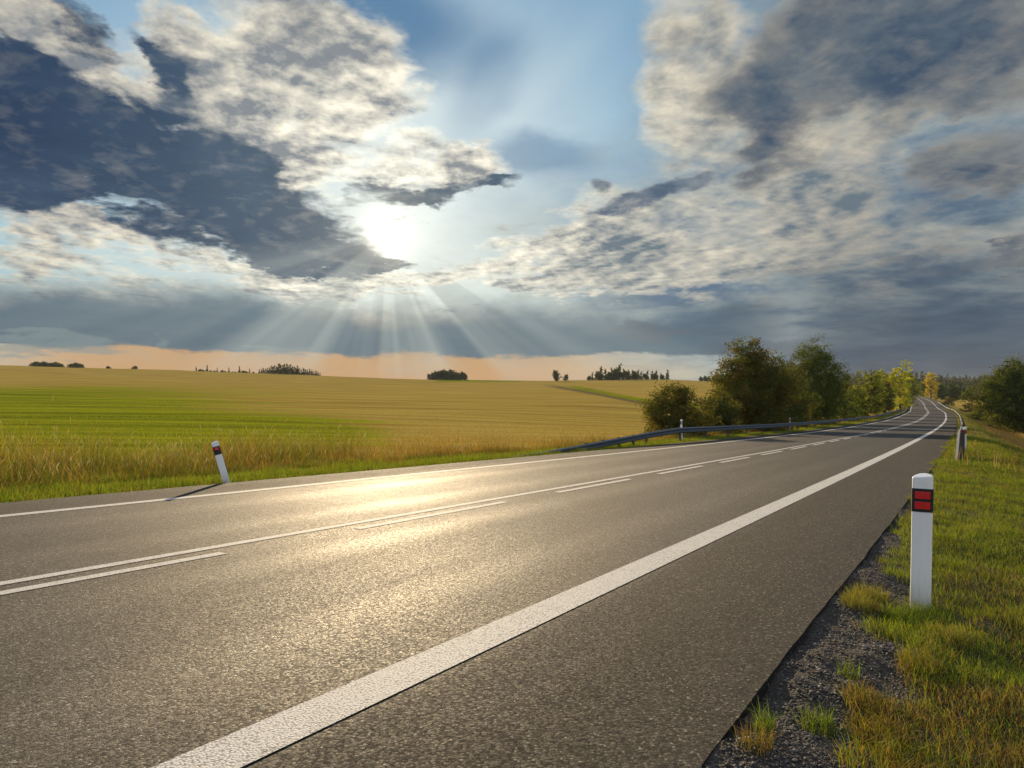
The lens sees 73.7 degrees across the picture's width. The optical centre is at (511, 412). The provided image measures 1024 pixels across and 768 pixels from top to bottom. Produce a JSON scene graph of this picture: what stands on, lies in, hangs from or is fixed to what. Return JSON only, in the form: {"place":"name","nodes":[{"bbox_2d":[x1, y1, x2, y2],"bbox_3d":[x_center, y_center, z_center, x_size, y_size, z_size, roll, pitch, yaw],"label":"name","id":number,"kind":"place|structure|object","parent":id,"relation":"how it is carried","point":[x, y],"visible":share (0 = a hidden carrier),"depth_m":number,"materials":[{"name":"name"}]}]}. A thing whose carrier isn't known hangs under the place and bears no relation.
{"place":"outdoors","nodes":[
{"label":"outdoors","id":0,"kind":"place"},
{"bbox_2d":[0,393,882,490],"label":"tall grass","id":1,"kind":"structure","parent":0,"point":[44,474],"depth_m":17.15,"materials":[{"name":"green plant"}]},
{"bbox_2d":[0,397,956,767],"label":"road","id":2,"kind":"structure","parent":0,"point":[676,663],"depth_m":4.41,"materials":[{"name":"grey asphalt"}]},
{"bbox_2d":[0,401,911,516],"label":"edge line","id":3,"kind":"object","parent":2,"relation":"on","point":[16,514],"visible":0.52,"depth_m":11.48,"materials":[{"name":"paint"}]},
{"bbox_2d":[0,399,927,584],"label":"line","id":4,"kind":"object","parent":2,"relation":"on","point":[142,559],"visible":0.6,"depth_m":6.84,"materials":[{"name":"paint"}]},
{"bbox_2d":[0,404,928,594],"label":"line","id":5,"kind":"object","parent":2,"relation":"on","point":[125,570],"visible":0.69,"depth_m":5.69,"materials":[{"name":"paint"}]},
{"bbox_2d":[151,398,946,767],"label":"edge line","id":6,"kind":"object","parent":2,"relation":"on","point":[253,742],"visible":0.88,"depth_m":3.27,"materials":[{"name":"paint"}]},
{"bbox_2d":[0,365,1023,491],"bbox_3d":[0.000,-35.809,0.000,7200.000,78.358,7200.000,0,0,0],"label":"ground","id":7,"kind":"structure","parent":0,"point":[168,387],"depth_m":101.08,"materials":[{"name":"plant"}]},
{"bbox_2d":[40,361,47,366],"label":"distant bush","id":8,"kind":"object","parent":7,"relation":"on","point":[44,363],"visible":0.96,"depth_m":511.12,"materials":[{"name":"green plant"}]},
{"bbox_2d":[71,362,78,367],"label":"distant bush","id":9,"kind":"object","parent":7,"relation":"on","point":[74,365],"visible":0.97,"depth_m":511.16,"materials":[{"name":"green plant"}]},
{"bbox_2d":[276,363,281,373],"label":"distant tree","id":10,"kind":"object","parent":7,"relation":"on","point":[278,370],"visible":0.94,"depth_m":515.69,"materials":[{"name":"green plant"}]},
{"bbox_2d":[282,364,286,373],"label":"distant tree","id":11,"kind":"object","parent":7,"relation":"on","point":[284,370],"visible":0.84,"depth_m":515.62,"materials":[{"name":"green plant"}]},
{"bbox_2d":[434,371,441,379],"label":"distant tree","id":12,"kind":"object","parent":7,"relation":"on","point":[438,375],"visible":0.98,"depth_m":511.49,"materials":[{"name":"green plant"}]},
{"bbox_2d":[443,370,451,379],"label":"distant tree","id":13,"kind":"object","parent":7,"relation":"on","point":[447,375],"visible":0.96,"depth_m":511.13,"materials":[{"name":"green plant"}]},
{"bbox_2d":[0,403,904,502],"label":"verge","id":14,"kind":"structure","parent":7,"relation":"on","point":[880,417],"depth_m":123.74,"materials":[{"name":"green plant"}]},
{"bbox_2d":[211,441,229,482],"bbox_3d":[-5.232,0.932,12.290,0.126,0.883,0.090,-16,3,-21],"label":"marker post","id":15,"kind":"object","parent":14,"relation":"on","point":[219,459],"visible":0.82,"depth_m":12.25,"materials":[{"name":"white plastic"}]},
{"bbox_2d":[680,419,682,440],"bbox_3d":[8.490,0.926,34.248,0.126,1.213,0.090,0,0,-20],"label":"marker post","id":16,"kind":"object","parent":14,"relation":"on","point":[681,422],"visible":0.73,"depth_m":34.21,"materials":[{"name":"white plastic"}]},
{"bbox_2d":[497,404,905,458],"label":"guard rail","id":17,"kind":"object","parent":14,"relation":"on","point":[617,441],"visible":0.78,"depth_m":33.96,"materials":[{"name":"metal"}]},
{"bbox_2d":[452,372,459,379],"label":"distant tree","id":18,"kind":"object","parent":7,"relation":"on","point":[455,376],"visible":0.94,"depth_m":510.58,"materials":[{"name":"green plant"}]},
{"bbox_2d":[462,373,467,379],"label":"distant tree","id":19,"kind":"object","parent":7,"relation":"on","point":[465,376],"visible":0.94,"depth_m":511.03,"materials":[{"name":"green plant"}]},
{"bbox_2d":[552,370,562,380],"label":"distant tree","id":20,"kind":"object","parent":7,"relation":"on","point":[555,375],"visible":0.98,"depth_m":504.23,"materials":[{"name":"green plant"}]},
{"bbox_2d":[594,371,603,379],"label":"distant tree","id":21,"kind":"object","parent":7,"relation":"on","point":[599,376],"visible":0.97,"depth_m":512.72,"materials":[{"name":"green plant"}]},
{"bbox_2d":[605,372,611,379],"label":"distant tree","id":22,"kind":"object","parent":7,"relation":"on","point":[608,376],"visible":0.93,"depth_m":513.02,"materials":[{"name":"green plant"}]},
{"bbox_2d":[610,367,623,379],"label":"distant tree","id":23,"kind":"object","parent":7,"relation":"on","point":[616,373],"visible":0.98,"depth_m":513.16,"materials":[{"name":"green plant"}]},
{"bbox_2d":[618,363,622,379],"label":"distant tree","id":24,"kind":"object","parent":7,"relation":"on","point":[619,367],"visible":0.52,"depth_m":520.51,"materials":[{"name":"green plant"}]},
{"bbox_2d":[622,370,631,379],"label":"distant tree","id":25,"kind":"object","parent":7,"relation":"on","point":[626,374],"visible":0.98,"depth_m":513.03,"materials":[{"name":"green plant"}]},
{"bbox_2d":[631,371,640,379],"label":"distant tree","id":26,"kind":"object","parent":7,"relation":"on","point":[634,375],"visible":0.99,"depth_m":513.08,"materials":[{"name":"green plant"}]},
{"bbox_2d":[642,373,648,379],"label":"distant tree","id":27,"kind":"object","parent":7,"relation":"on","point":[644,376],"visible":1,"depth_m":513.31,"materials":[{"name":"green plant"}]},
{"bbox_2d":[652,372,658,378],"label":"distant tree","id":28,"kind":"object","parent":7,"relation":"on","point":[654,375],"visible":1,"depth_m":513.40,"materials":[{"name":"green plant"}]},
{"bbox_2d":[635,379,722,437],"bbox_3d":[10.742,0.117,43.936,5.370,4.596,5.116,0,0,0],"label":"bush","id":29,"kind":"object","parent":7,"relation":"on","point":[658,409],"visible":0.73,"depth_m":43.36,"materials":[{"name":"green plant"}]},
{"bbox_2d":[692,390,747,433],"bbox_3d":[14.947,0.149,49.848,4.109,3.767,4.016,0,0,-28],"label":"bush","id":30,"kind":"object","parent":7,"relation":"on","point":[727,411],"visible":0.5,"depth_m":49.04,"materials":[{"name":"green plant"}]},
{"bbox_2d":[706,370,736,424],"bbox_3d":[20.471,-0.780,61.923,5.260,6.273,6.155,0,0,0],"label":"tree","id":31,"kind":"object","parent":7,"relation":"on","point":[715,390],"visible":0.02,"depth_m":62.41,"materials":[{"name":"green plant"}]},
{"bbox_2d":[708,336,813,431],"bbox_3d":[20.308,-1.752,56.176,8.357,9.442,7.838,0,0,0],"label":"tree","id":32,"kind":"object","parent":7,"relation":"on","point":[759,394],"visible":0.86,"depth_m":54.72,"materials":[{"name":"green plant"}]},
{"bbox_2d":[774,360,826,426],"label":"tree","id":33,"kind":"object","parent":7,"relation":"on","point":[798,408],"visible":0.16,"depth_m":70.84,"materials":[{"name":"green plant"}]},
{"bbox_2d":[786,332,857,423],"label":"tree","id":34,"kind":"object","parent":7,"relation":"on","point":[819,361],"visible":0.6,"depth_m":80.39,"materials":[{"name":"green plant"}]},
{"bbox_2d":[830,380,863,420],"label":"tree","id":35,"kind":"object","parent":7,"relation":"on","point":[847,405],"visible":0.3,"depth_m":98.04,"materials":[{"name":"green plant"}]},
{"bbox_2d":[846,385,873,416],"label":"tree","id":36,"kind":"object","parent":7,"relation":"on","point":[859,396],"visible":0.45,"depth_m":115.29,"materials":[{"name":"green plant"}]},
{"bbox_2d":[857,370,890,414],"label":"tree","id":37,"kind":"object","parent":7,"relation":"on","point":[874,387],"visible":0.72,"depth_m":136.90,"materials":[{"name":"green plant"}]},
{"bbox_2d":[874,382,895,412],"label":"tree","id":38,"kind":"object","parent":7,"relation":"on","point":[889,404],"visible":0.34,"depth_m":159.10,"materials":[{"name":"green plant"}]},
{"bbox_2d":[877,369,899,410],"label":"tree","id":39,"kind":"object","parent":7,"relation":"on","point":[888,379],"visible":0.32,"depth_m":185.15,"materials":[{"name":"green plant"}]},
{"bbox_2d":[888,359,913,409],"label":"tree","id":40,"kind":"object","parent":7,"relation":"on","point":[903,394],"visible":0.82,"depth_m":199.07,"materials":[{"name":"yellow plant"}]},
{"bbox_2d":[895,374,922,405],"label":"tree","id":41,"kind":"object","parent":7,"relation":"on","point":[913,386],"visible":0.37,"depth_m":248.89,"materials":[{"name":"green plant"}]},
{"bbox_2d":[913,377,928,396],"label":"tree","id":42,"kind":"object","parent":7,"relation":"on","point":[917,385],"visible":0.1,"depth_m":438.86,"materials":[{"name":"green plant"}]},
{"bbox_2d":[916,380,927,396],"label":"tree","id":43,"kind":"object","parent":7,"relation":"on","point":[923,387],"visible":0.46,"depth_m":391.35,"materials":[{"name":"green plant"}]},
{"bbox_2d":[923,372,938,398],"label":"tree","id":44,"kind":"object","parent":7,"relation":"on","point":[930,382],"visible":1,"depth_m":365.16,"materials":[{"name":"yellow plant"}]},
{"bbox_2d":[845,370,1021,399],"bbox_3d":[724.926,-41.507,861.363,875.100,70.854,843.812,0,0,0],"label":"distant wood","id":45,"kind":"object","parent":7,"relation":"on","point":[964,383],"visible":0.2,"depth_m":693.52,"materials":[{"name":"green plant"}]},
{"bbox_2d":[932,383,948,399],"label":"tree","id":46,"kind":"object","parent":7,"relation":"on","point":[941,393],"visible":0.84,"depth_m":378.64,"materials":[{"name":"green plant"}]},
{"bbox_2d":[942,397,955,405],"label":"bush","id":47,"kind":"object","parent":7,"relation":"on","point":[948,400],"visible":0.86,"depth_m":289.59,"materials":[{"name":"green plant"}]},
{"bbox_2d":[947,383,960,399],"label":"tree","id":48,"kind":"object","parent":7,"relation":"on","point":[953,391],"visible":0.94,"depth_m":371.10,"materials":[{"name":"green plant"}]},
{"bbox_2d":[958,402,974,411],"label":"bush","id":49,"kind":"object","parent":7,"relation":"on","point":[967,406],"visible":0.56,"depth_m":230.06,"materials":[{"name":"green plant"}]},
{"bbox_2d":[939,409,1023,475],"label":"grass","id":50,"kind":"structure","parent":7,"relation":"on","point":[1003,435],"depth_m":39.34,"materials":[{"name":"green plant"}]},
{"bbox_2d":[966,405,1007,422],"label":"bush","id":51,"kind":"object","parent":7,"relation":"on","point":[977,413],"visible":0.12,"depth_m":128.44,"materials":[{"name":"green plant"}]},
{"bbox_2d":[956,353,1023,433],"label":"tree","id":52,"kind":"object","parent":7,"relation":"on","point":[1004,394],"visible":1,"depth_m":97.13,"materials":[{"name":"green plant"}]},
{"bbox_2d":[0,0,1023,383],"label":"sky","id":53,"kind":"structure","parent":0,"point":[512,190],"materials":[{"name":"blue"}]},
{"bbox_2d":[705,506,966,767],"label":"gravel","id":54,"kind":"structure","parent":0,"point":[795,727],"depth_m":3.12,"materials":[{"name":"grey gravel"}]},
{"bbox_2d":[703,397,1023,767],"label":"verge","id":55,"kind":"structure","parent":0,"point":[788,673],"depth_m":3.36,"materials":[{"name":"green plant"}]},
{"bbox_2d":[728,581,983,767],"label":"grass","id":56,"kind":"structure","parent":55,"relation":"on","point":[858,601],"depth_m":2.90,"materials":[{"name":"green plant"}]},
{"bbox_2d":[910,473,933,609],"bbox_3d":[2.701,0.887,4.503,0.126,0.978,0.090,1,1,30],"label":"marker post","id":57,"kind":"object","parent":55,"relation":"on","point":[922,498],"visible":0.81,"depth_m":4.47,"materials":[{"name":"white plastic"}]},
{"bbox_2d":[938,402,964,462],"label":"guard rail","id":58,"kind":"object","parent":55,"relation":"on","point":[960,443],"visible":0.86,"depth_m":22.15,"materials":[{"name":"metal"}]},
{"bbox_2d":[962,427,966,447],"bbox_3d":[16.136,0.959,24.346,0.126,0.933,0.090,0,0,34],"label":"marker post","id":59,"kind":"object","parent":55,"relation":"on","point":[964,429],"visible":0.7,"depth_m":24.30,"materials":[{"name":"white plastic"}]},
{"bbox_2d":[839,435,1023,767],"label":"grass","id":60,"kind":"structure","parent":0,"point":[1012,484],"depth_m":4.14,"materials":[{"name":"green plant"}]}
]}

